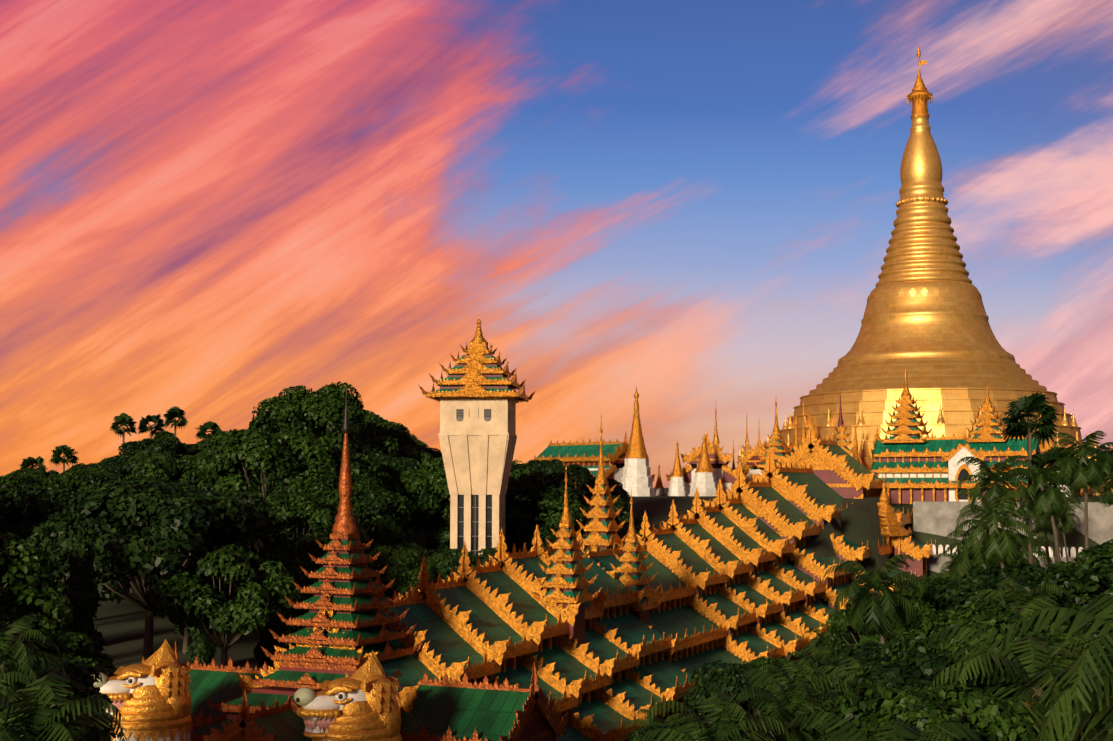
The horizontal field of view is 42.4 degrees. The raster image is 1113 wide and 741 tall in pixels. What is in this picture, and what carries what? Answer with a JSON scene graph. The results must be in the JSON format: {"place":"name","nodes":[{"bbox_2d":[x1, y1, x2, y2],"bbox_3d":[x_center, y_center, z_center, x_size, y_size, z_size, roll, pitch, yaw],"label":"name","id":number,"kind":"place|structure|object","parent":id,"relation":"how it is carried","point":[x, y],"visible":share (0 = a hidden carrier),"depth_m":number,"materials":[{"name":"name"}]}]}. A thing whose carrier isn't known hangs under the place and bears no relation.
{"place":"outdoors","nodes":[
{"label":"outdoors","id":0,"kind":"place"},
{"bbox_2d":[5,488,1107,740],"bbox_3d":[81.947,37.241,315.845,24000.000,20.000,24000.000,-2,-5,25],"label":"ground","id":1,"kind":"structure","parent":0,"point":[121,626],"depth_m":207.11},
{"bbox_2d":[0,672,47,733],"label":"coconut palm","id":2,"kind":"object","parent":1,"relation":"on","point":[22,676],"visible":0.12,"depth_m":57.69,"materials":[{"name":"green plant"}]},
{"bbox_2d":[0,481,55,544],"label":"broadleaf tree","id":3,"kind":"object","parent":1,"relation":"on","point":[18,506],"visible":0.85,"depth_m":156.48,"materials":[{"name":"green plant"}]},
{"bbox_2d":[0,473,55,491],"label":"broadleaf tree","id":4,"kind":"object","parent":1,"relation":"on","point":[12,478],"visible":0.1,"depth_m":178.30,"materials":[{"name":"green plant"}]},
{"bbox_2d":[0,614,64,705],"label":"coconut palm","id":5,"kind":"object","parent":1,"relation":"on","point":[14,648],"visible":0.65,"depth_m":65.34,"materials":[{"name":"green plant"}]},
{"bbox_2d":[0,532,75,635],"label":"broadleaf tree","id":6,"kind":"object","parent":1,"relation":"on","point":[25,572],"visible":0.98,"depth_m":109.04,"materials":[{"name":"green plant"}]},
{"bbox_2d":[0,650,119,740],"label":"coconut palm","id":7,"kind":"object","parent":1,"relation":"on","point":[97,733],"visible":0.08,"depth_m":74.04,"materials":[{"name":"green plant"}]},
{"bbox_2d":[0,670,127,740],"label":"coconut palm","id":8,"kind":"object","parent":1,"relation":"on","point":[33,718],"visible":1,"depth_m":49.73,"materials":[{"name":"green plant"}]},
{"bbox_2d":[48,444,79,470],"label":"fan palm","id":9,"kind":"object","parent":1,"relation":"on","point":[66,451],"visible":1,"depth_m":343.72,"materials":[{"name":"green plant"}]},
{"bbox_2d":[0,544,133,625],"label":"broadleaf tree","id":10,"kind":"object","parent":1,"relation":"on","point":[60,581],"visible":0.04,"depth_m":143.37,"materials":[{"name":"green plant"}]},
{"bbox_2d":[39,474,95,492],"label":"broadleaf tree","id":11,"kind":"object","parent":1,"relation":"on","point":[75,482],"visible":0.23,"depth_m":202.01,"materials":[{"name":"green plant"}]},
{"bbox_2d":[24,657,112,740],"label":"broadleaf tree","id":12,"kind":"object","parent":1,"relation":"on","point":[78,670],"visible":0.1,"depth_m":81.30,"materials":[{"name":"green plant"}]},
{"bbox_2d":[24,628,116,676],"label":"broadleaf tree","id":13,"kind":"object","parent":1,"relation":"on","point":[73,642],"visible":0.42,"depth_m":107.96,"materials":[{"name":"green plant"}]},
{"bbox_2d":[25,485,125,544],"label":"broadleaf tree","id":14,"kind":"object","parent":1,"relation":"on","point":[62,497],"visible":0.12,"depth_m":171.06,"materials":[{"name":"green plant"}]},
{"bbox_2d":[58,512,105,653],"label":"columnar tree","id":15,"kind":"object","parent":1,"relation":"on","point":[80,591],"visible":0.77,"depth_m":119.29,"materials":[{"name":"green plant"}]},
{"bbox_2d":[70,470,129,483],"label":"broadleaf tree","id":16,"kind":"object","parent":1,"relation":"on","point":[91,478],"visible":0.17,"depth_m":211.58,"materials":[{"name":"green plant"}]},
{"bbox_2d":[109,413,136,453],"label":"fan palm","id":17,"kind":"object","parent":1,"relation":"on","point":[123,419],"visible":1,"depth_m":344.13,"materials":[{"name":"green plant"}]},
{"bbox_2d":[102,455,160,475],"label":"broadleaf tree","id":18,"kind":"object","parent":1,"relation":"on","point":[121,466],"visible":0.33,"depth_m":259.64,"materials":[{"name":"green plant"}]},
{"bbox_2d":[93,639,192,740],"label":"guardian lion statue","id":19,"kind":"object","parent":1,"relation":"on","point":[150,697],"visible":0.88,"depth_m":99.03,"materials":[{"name":"gold metal"}]},
{"bbox_2d":[127,449,172,479],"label":"broadleaf tree","id":20,"kind":"object","parent":1,"relation":"on","point":[153,454],"visible":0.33,"depth_m":223.56,"materials":[{"name":"green plant"}]},
{"bbox_2d":[136,414,166,438],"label":"fan palm","id":21,"kind":"object","parent":1,"relation":"on","point":[143,425],"visible":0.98,"depth_m":344.32,"materials":[{"name":"green plant"}]},
{"bbox_2d":[27,476,278,659],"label":"broadleaf tree","id":22,"kind":"object","parent":1,"relation":"on","point":[170,514],"visible":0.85,"depth_m":130.95,"materials":[{"name":"green plant"}]},
{"bbox_2d":[115,437,191,474],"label":"broadleaf tree","id":23,"kind":"object","parent":1,"relation":"on","point":[179,451],"visible":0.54,"depth_m":272.52,"materials":[{"name":"green plant"}]},
{"bbox_2d":[107,458,209,490],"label":"broadleaf tree","id":24,"kind":"object","parent":1,"relation":"on","point":[176,471],"visible":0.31,"depth_m":209.34,"materials":[{"name":"green plant"}]},
{"bbox_2d":[164,406,187,436],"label":"fan palm","id":25,"kind":"object","parent":1,"relation":"on","point":[172,414],"visible":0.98,"depth_m":343.41,"materials":[{"name":"green plant"}]},
{"bbox_2d":[136,526,254,652],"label":"broadleaf tree","id":26,"kind":"object","parent":1,"relation":"on","point":[186,632],"visible":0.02,"depth_m":159.44,"materials":[{"name":"green plant"}]},
{"bbox_2d":[185,575,216,664],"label":"columnar tree","id":27,"kind":"object","parent":1,"relation":"on","point":[202,647],"visible":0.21,"depth_m":148.27,"materials":[{"name":"green plant"}]},
{"bbox_2d":[195,421,221,439],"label":"fan palm","id":28,"kind":"object","parent":1,"relation":"on","point":[215,428],"visible":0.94,"depth_m":343.53,"materials":[{"name":"green plant"}]},
{"bbox_2d":[146,544,300,666],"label":"broadleaf tree","id":29,"kind":"object","parent":1,"relation":"on","point":[186,593],"visible":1,"depth_m":125.28,"materials":[{"name":"green plant"}]},
{"bbox_2d":[188,425,277,467],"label":"broadleaf tree","id":30,"kind":"object","parent":1,"relation":"on","point":[211,447],"visible":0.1,"depth_m":251.05,"materials":[{"name":"green plant"}]},
{"bbox_2d":[253,614,287,669],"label":"columnar tree","id":31,"kind":"object","parent":1,"relation":"on","point":[268,641],"visible":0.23,"depth_m":139.72,"materials":[{"name":"green plant"}]},
{"bbox_2d":[198,429,372,542],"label":"broadleaf tree","id":32,"kind":"object","parent":1,"relation":"on","point":[246,452],"visible":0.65,"depth_m":183.57,"materials":[{"name":"green plant"}]},
{"bbox_2d":[241,491,369,586],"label":"broadleaf tree","id":33,"kind":"object","parent":1,"relation":"on","point":[299,509],"visible":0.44,"depth_m":158.90,"materials":[{"name":"green plant"}]},
{"bbox_2d":[248,381,399,458],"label":"broadleaf tree","id":34,"kind":"object","parent":1,"relation":"on","point":[290,412],"visible":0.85,"depth_m":236.64,"materials":[{"name":"green plant"}]},
{"bbox_2d":[250,447,410,544],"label":"broadleaf tree","id":35,"kind":"object","parent":1,"relation":"on","point":[359,461],"visible":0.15,"depth_m":192.06,"materials":[{"name":"green plant"}]},
{"bbox_2d":[284,570,386,627],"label":"broadleaf tree","id":36,"kind":"object","parent":1,"relation":"on","point":[302,579],"visible":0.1,"depth_m":144.35,"materials":[{"name":"green plant"}]},
{"bbox_2d":[271,472,415,552],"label":"broadleaf tree","id":37,"kind":"object","parent":1,"relation":"on","point":[370,496],"visible":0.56,"depth_m":179.04,"materials":[{"name":"green plant"}]},
{"bbox_2d":[292,651,401,740],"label":"guardian lion statue","id":38,"kind":"object","parent":1,"relation":"on","point":[361,703],"visible":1,"depth_m":91.74,"materials":[{"name":"gold metal"}]},
{"bbox_2d":[173,384,568,740],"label":"pagoda","id":39,"kind":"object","parent":1,"relation":"on","point":[224,709],"visible":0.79,"depth_m":103.96,"materials":[{"name":"gold metal"}]},
{"bbox_2d":[349,414,409,441],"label":"broadleaf tree","id":40,"kind":"object","parent":1,"relation":"on","point":[376,419],"visible":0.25,"depth_m":275.04,"materials":[{"name":"green plant"}]},
{"bbox_2d":[350,428,423,456],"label":"broadleaf tree","id":41,"kind":"object","parent":1,"relation":"on","point":[402,438],"visible":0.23,"depth_m":261.85,"materials":[{"name":"green plant"}]},
{"bbox_2d":[361,545,438,599],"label":"broadleaf tree","id":42,"kind":"object","parent":1,"relation":"on","point":[405,562],"visible":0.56,"depth_m":159.03,"materials":[{"name":"green plant"}]},
{"bbox_2d":[365,454,443,542],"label":"broadleaf tree","id":43,"kind":"object","parent":1,"relation":"on","point":[395,467],"visible":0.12,"depth_m":200.84,"materials":[{"name":"green plant"}]},
{"bbox_2d":[366,541,449,574],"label":"broadleaf tree","id":44,"kind":"object","parent":1,"relation":"on","point":[424,552],"visible":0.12,"depth_m":171.92,"materials":[{"name":"green plant"}]},
{"bbox_2d":[393,444,433,466],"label":"broadleaf tree","id":45,"kind":"object","parent":1,"relation":"on","point":[413,453],"visible":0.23,"depth_m":249.90,"materials":[{"name":"green plant"}]},
{"bbox_2d":[411,547,498,585],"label":"broadleaf tree","id":46,"kind":"object","parent":1,"relation":"on","point":[447,562],"visible":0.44,"depth_m":161.84,"materials":[{"name":"green plant"}]},
{"bbox_2d":[396,457,517,544],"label":"broadleaf tree","id":47,"kind":"object","parent":1,"relation":"on","point":[426,484],"visible":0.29,"depth_m":193.24,"materials":[{"name":"green plant"}]},
{"bbox_2d":[424,517,519,553],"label":"broadleaf tree","id":48,"kind":"object","parent":1,"relation":"on","point":[438,539],"visible":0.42,"depth_m":188.47,"materials":[{"name":"green plant"}]},
{"bbox_2d":[419,316,534,556],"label":"lift tower","id":49,"kind":"structure","parent":1,"relation":"on","point":[477,396],"depth_m":174.66,"materials":[{"name":"white concrete"}]},
{"bbox_2d":[509,466,559,551],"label":"broadleaf tree","id":50,"kind":"object","parent":1,"relation":"on","point":[516,474],"visible":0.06,"depth_m":206.07,"materials":[{"name":"green plant"}]},
{"bbox_2d":[505,471,592,551],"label":"broadleaf tree","id":51,"kind":"object","parent":1,"relation":"on","point":[547,491],"visible":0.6,"depth_m":185.27,"materials":[{"name":"green plant"}]},
{"bbox_2d":[544,462,595,486],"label":"broadleaf tree","id":52,"kind":"object","parent":1,"relation":"on","point":[581,474],"visible":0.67,"depth_m":220.79,"materials":[{"name":"green plant"}]},
{"bbox_2d":[236,420,935,740],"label":"stairway roofs","id":53,"kind":"structure","parent":1,"relation":"on","point":[736,564],"depth_m":147.52,"materials":[{"name":"gold metal"}]},
{"bbox_2d":[531,467,600,643],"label":"tiered spire","id":54,"kind":"structure","parent":53,"relation":"attached to","point":[565,582],"depth_m":128.82,"materials":[{"name":"gold metal"}]},
{"bbox_2d":[576,416,626,551],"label":"tiered spire","id":55,"kind":"structure","parent":53,"relation":"attached to","point":[601,526],"depth_m":161.97,"materials":[{"name":"gold metal"}]},
{"bbox_2d":[610,488,664,623],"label":"tiered spire","id":56,"kind":"structure","parent":53,"relation":"attached to","point":[631,567],"depth_m":145.95,"materials":[{"name":"gold metal"}]},
{"bbox_2d":[577,478,630,501],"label":"broadleaf tree","id":57,"kind":"object","parent":1,"relation":"on","point":[618,490],"visible":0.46,"depth_m":211.27,"materials":[{"name":"green plant"}]},
{"bbox_2d":[569,496,642,547],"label":"broadleaf tree","id":58,"kind":"object","parent":1,"relation":"on","point":[620,503],"visible":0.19,"depth_m":197.16,"materials":[{"name":"green plant"}]},
{"bbox_2d":[621,386,654,495],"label":"small stupa","id":59,"kind":"object","parent":1,"relation":"on","point":[636,477],"visible":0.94,"depth_m":252.25,"materials":[{"name":"white paint"}]},
{"bbox_2d":[626,709,689,729],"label":"coconut palm","id":60,"kind":"object","parent":1,"relation":"on","point":[661,721],"visible":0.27,"depth_m":96.50,"materials":[{"name":"green plant"}]},
{"bbox_2d":[668,441,687,495],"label":"small stupa","id":61,"kind":"object","parent":1,"relation":"on","point":[677,486],"visible":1,"depth_m":259.52,"materials":[{"name":"white paint"}]},
{"bbox_2d":[627,722,751,740],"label":"broadleaf tree","id":62,"kind":"object","parent":1,"relation":"on","point":[639,733],"visible":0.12,"depth_m":82.18,"materials":[{"name":"green plant"}]},
{"bbox_2d":[688,433,717,495],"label":"small stupa","id":63,"kind":"object","parent":1,"relation":"on","point":[704,482],"visible":0.98,"depth_m":254.96,"materials":[{"name":"white paint"}]},
{"bbox_2d":[640,690,789,740],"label":"coconut palm","id":64,"kind":"object","parent":1,"relation":"on","point":[718,730],"visible":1,"depth_m":52.42,"materials":[{"name":"green plant"}]},
{"bbox_2d":[681,660,810,740],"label":"broadleaf tree","id":65,"kind":"object","parent":1,"relation":"on","point":[729,680],"visible":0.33,"depth_m":91.16,"materials":[{"name":"green plant"}]},
{"bbox_2d":[742,656,789,665],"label":"broadleaf tree","id":66,"kind":"object","parent":1,"relation":"on","point":[761,661],"visible":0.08,"depth_m":125.31,"materials":[{"name":"green plant"}]},
{"bbox_2d":[752,401,792,472],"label":"spire","id":67,"kind":"structure","parent":1,"relation":"on","point":[776,443],"depth_m":277.16,"materials":[{"name":"gold metal"}]},
{"bbox_2d":[718,670,855,740],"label":"coconut palm","id":68,"kind":"object","parent":1,"relation":"on","point":[786,710],"visible":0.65,"depth_m":56.36,"materials":[{"name":"green plant"}]},
{"bbox_2d":[750,659,830,733],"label":"tree","id":69,"kind":"object","parent":1,"relation":"on","point":[800,672],"visible":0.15,"depth_m":79.02,"materials":[{"name":"green plant"}]},
{"bbox_2d":[534,432,1081,496],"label":"shrine halls","id":70,"kind":"object","parent":1,"relation":"on","point":[583,454],"visible":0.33,"depth_m":262.75,"materials":[{"name":"gold metal"}]},
{"bbox_2d":[787,647,834,670],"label":"coconut palm","id":71,"kind":"object","parent":1,"relation":"on","point":[810,661],"visible":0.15,"depth_m":107.81,"materials":[{"name":"green plant"}]},
{"bbox_2d":[807,657,863,692],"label":"coconut palm","id":72,"kind":"object","parent":1,"relation":"on","point":[828,668],"visible":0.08,"depth_m":82.89,"materials":[{"name":"green plant"}]},
{"bbox_2d":[832,389,859,459],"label":"spire","id":73,"kind":"structure","parent":1,"relation":"on","point":[841,437],"depth_m":267.08,"materials":[{"name":"gold metal"}]},
{"bbox_2d":[806,640,902,691],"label":"broadleaf tree","id":74,"kind":"object","parent":1,"relation":"on","point":[865,654],"visible":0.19,"depth_m":91.54,"materials":[{"name":"green plant"}]},
{"bbox_2d":[822,554,926,645],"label":"coconut palm","id":75,"kind":"object","parent":1,"relation":"on","point":[874,599],"visible":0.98,"depth_m":116.44,"materials":[{"name":"green plant"}]},
{"bbox_2d":[825,593,935,658],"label":"broadleaf tree","id":76,"kind":"object","parent":1,"relation":"on","point":[836,630],"visible":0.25,"depth_m":122.73,"materials":[{"name":"green plant"}]},
{"bbox_2d":[782,711,979,740],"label":"coconut palm","id":77,"kind":"object","parent":1,"relation":"on","point":[935,734],"visible":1,"depth_m":51.19,"materials":[{"name":"green plant"}]},
{"bbox_2d":[877,479,911,556],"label":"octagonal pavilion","id":78,"kind":"structure","parent":1,"relation":"on","point":[890,524],"depth_m":222.16,"materials":[{"name":"gold metal"}]},
{"bbox_2d":[777,679,1042,740],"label":"broadleaf tree","id":79,"kind":"object","parent":1,"relation":"on","point":[866,710],"visible":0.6,"depth_m":56.71,"materials":[{"name":"green plant"}]},
{"bbox_2d":[737,46,1112,494],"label":"stupa","id":80,"kind":"object","parent":1,"relation":"on","point":[925,323],"visible":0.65,"depth_m":306.39,"materials":[{"name":"gold metal"}]},
{"bbox_2d":[811,649,1101,740],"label":"broadleaf tree","id":81,"kind":"object","parent":1,"relation":"on","point":[921,670],"visible":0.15,"depth_m":63.48,"materials":[{"name":"green plant"}]},
{"bbox_2d":[936,553,977,579],"bbox_3d":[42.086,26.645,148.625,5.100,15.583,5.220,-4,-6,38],"label":"bush","id":82,"kind":"object","parent":1,"relation":"on","point":[945,574],"visible":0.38,"depth_m":148.87,"materials":[{"name":"green plant"}]},
{"bbox_2d":[881,598,1083,715],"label":"broadleaf tree","id":83,"kind":"object","parent":1,"relation":"on","point":[995,621],"visible":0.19,"depth_m":78.81,"materials":[{"name":"green plant"}]},
{"bbox_2d":[944,530,1033,578],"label":"coconut palm","id":84,"kind":"object","parent":1,"relation":"on","point":[960,565],"visible":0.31,"depth_m":128.41,"materials":[{"name":"green plant"}]},
{"bbox_2d":[869,369,1112,572],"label":"temple building","id":85,"kind":"structure","parent":1,"relation":"on","point":[925,475],"depth_m":236.99,"materials":[{"name":"gold metal"}]},
{"bbox_2d":[956,455,1034,562],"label":"coconut palm","id":86,"kind":"object","parent":1,"relation":"on","point":[984,484],"visible":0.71,"depth_m":144.76,"materials":[{"name":"green plant"}]},
{"bbox_2d":[953,489,1041,576],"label":"coconut palm","id":87,"kind":"object","parent":1,"relation":"on","point":[1000,538],"visible":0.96,"depth_m":123.86,"materials":[{"name":"green plant"}]},
{"bbox_2d":[907,561,1099,628],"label":"broadleaf tree","id":88,"kind":"object","parent":1,"relation":"on","point":[943,596],"visible":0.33,"depth_m":121.85,"materials":[{"name":"green plant"}]},
{"bbox_2d":[932,597,1091,637],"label":"broadleaf tree","id":89,"kind":"object","parent":1,"relation":"on","point":[1022,610],"visible":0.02,"depth_m":88.43,"materials":[{"name":"green plant"}]},
{"bbox_2d":[925,626,1112,740],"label":"coconut palm","id":90,"kind":"object","parent":1,"relation":"on","point":[1047,672],"visible":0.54,"depth_m":60.49,"materials":[{"name":"green plant"}]},
{"bbox_2d":[972,576,1071,625],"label":"broadleaf tree","id":91,"kind":"object","parent":1,"relation":"on","point":[996,594],"visible":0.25,"depth_m":103.91,"materials":[{"name":"green plant"}]},
{"bbox_2d":[998,392,1060,569],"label":"fan palm","id":92,"kind":"object","parent":1,"relation":"on","point":[1032,403],"visible":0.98,"depth_m":151.98,"materials":[{"name":"green plant"}]},
{"bbox_2d":[1010,529,1061,568],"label":"coconut palm","id":93,"kind":"object","parent":1,"relation":"on","point":[1040,551],"visible":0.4,"depth_m":197.80,"materials":[{"name":"green plant"}]},
{"bbox_2d":[1004,460,1083,563],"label":"coconut palm","id":94,"kind":"object","parent":1,"relation":"on","point":[1038,488],"visible":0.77,"depth_m":147.08,"materials":[{"name":"green plant"}]},
{"bbox_2d":[1010,482,1079,564],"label":"coconut palm","id":95,"kind":"object","parent":1,"relation":"on","point":[1046,524],"visible":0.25,"depth_m":172.54,"materials":[{"name":"green plant"}]},
{"bbox_2d":[1027,446,1082,562],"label":"fan palm","id":96,"kind":"object","parent":1,"relation":"on","point":[1038,462],"visible":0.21,"depth_m":151.81,"materials":[{"name":"green plant"}]},
{"bbox_2d":[999,594,1112,740],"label":"coconut palm","id":97,"kind":"object","parent":1,"relation":"on","point":[1099,681],"visible":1,"depth_m":42.99,"materials":[{"name":"green plant"}]},
{"bbox_2d":[1047,497,1083,564],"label":"coconut palm","id":98,"kind":"object","parent":1,"relation":"on","point":[1070,519],"visible":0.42,"depth_m":211.71,"materials":[{"name":"green plant"}]},
{"bbox_2d":[1023,539,1112,636],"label":"broadleaf tree","id":99,"kind":"object","parent":1,"relation":"on","point":[1096,566],"visible":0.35,"depth_m":107.26,"materials":[{"name":"green plant"}]},
{"bbox_2d":[1043,430,1112,558],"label":"coconut palm","id":100,"kind":"object","parent":1,"relation":"on","point":[1086,465],"visible":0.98,"depth_m":144.46,"materials":[{"name":"green plant"}]},
{"bbox_2d":[1081,449,1112,506],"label":"coconut palm","id":101,"kind":"object","parent":1,"relation":"on","point":[1108,494],"visible":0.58,"depth_m":144.25,"materials":[{"name":"green plant"}]},
{"bbox_2d":[0,0,1112,487],"label":"sky","id":102,"kind":"structure","parent":0,"point":[210,210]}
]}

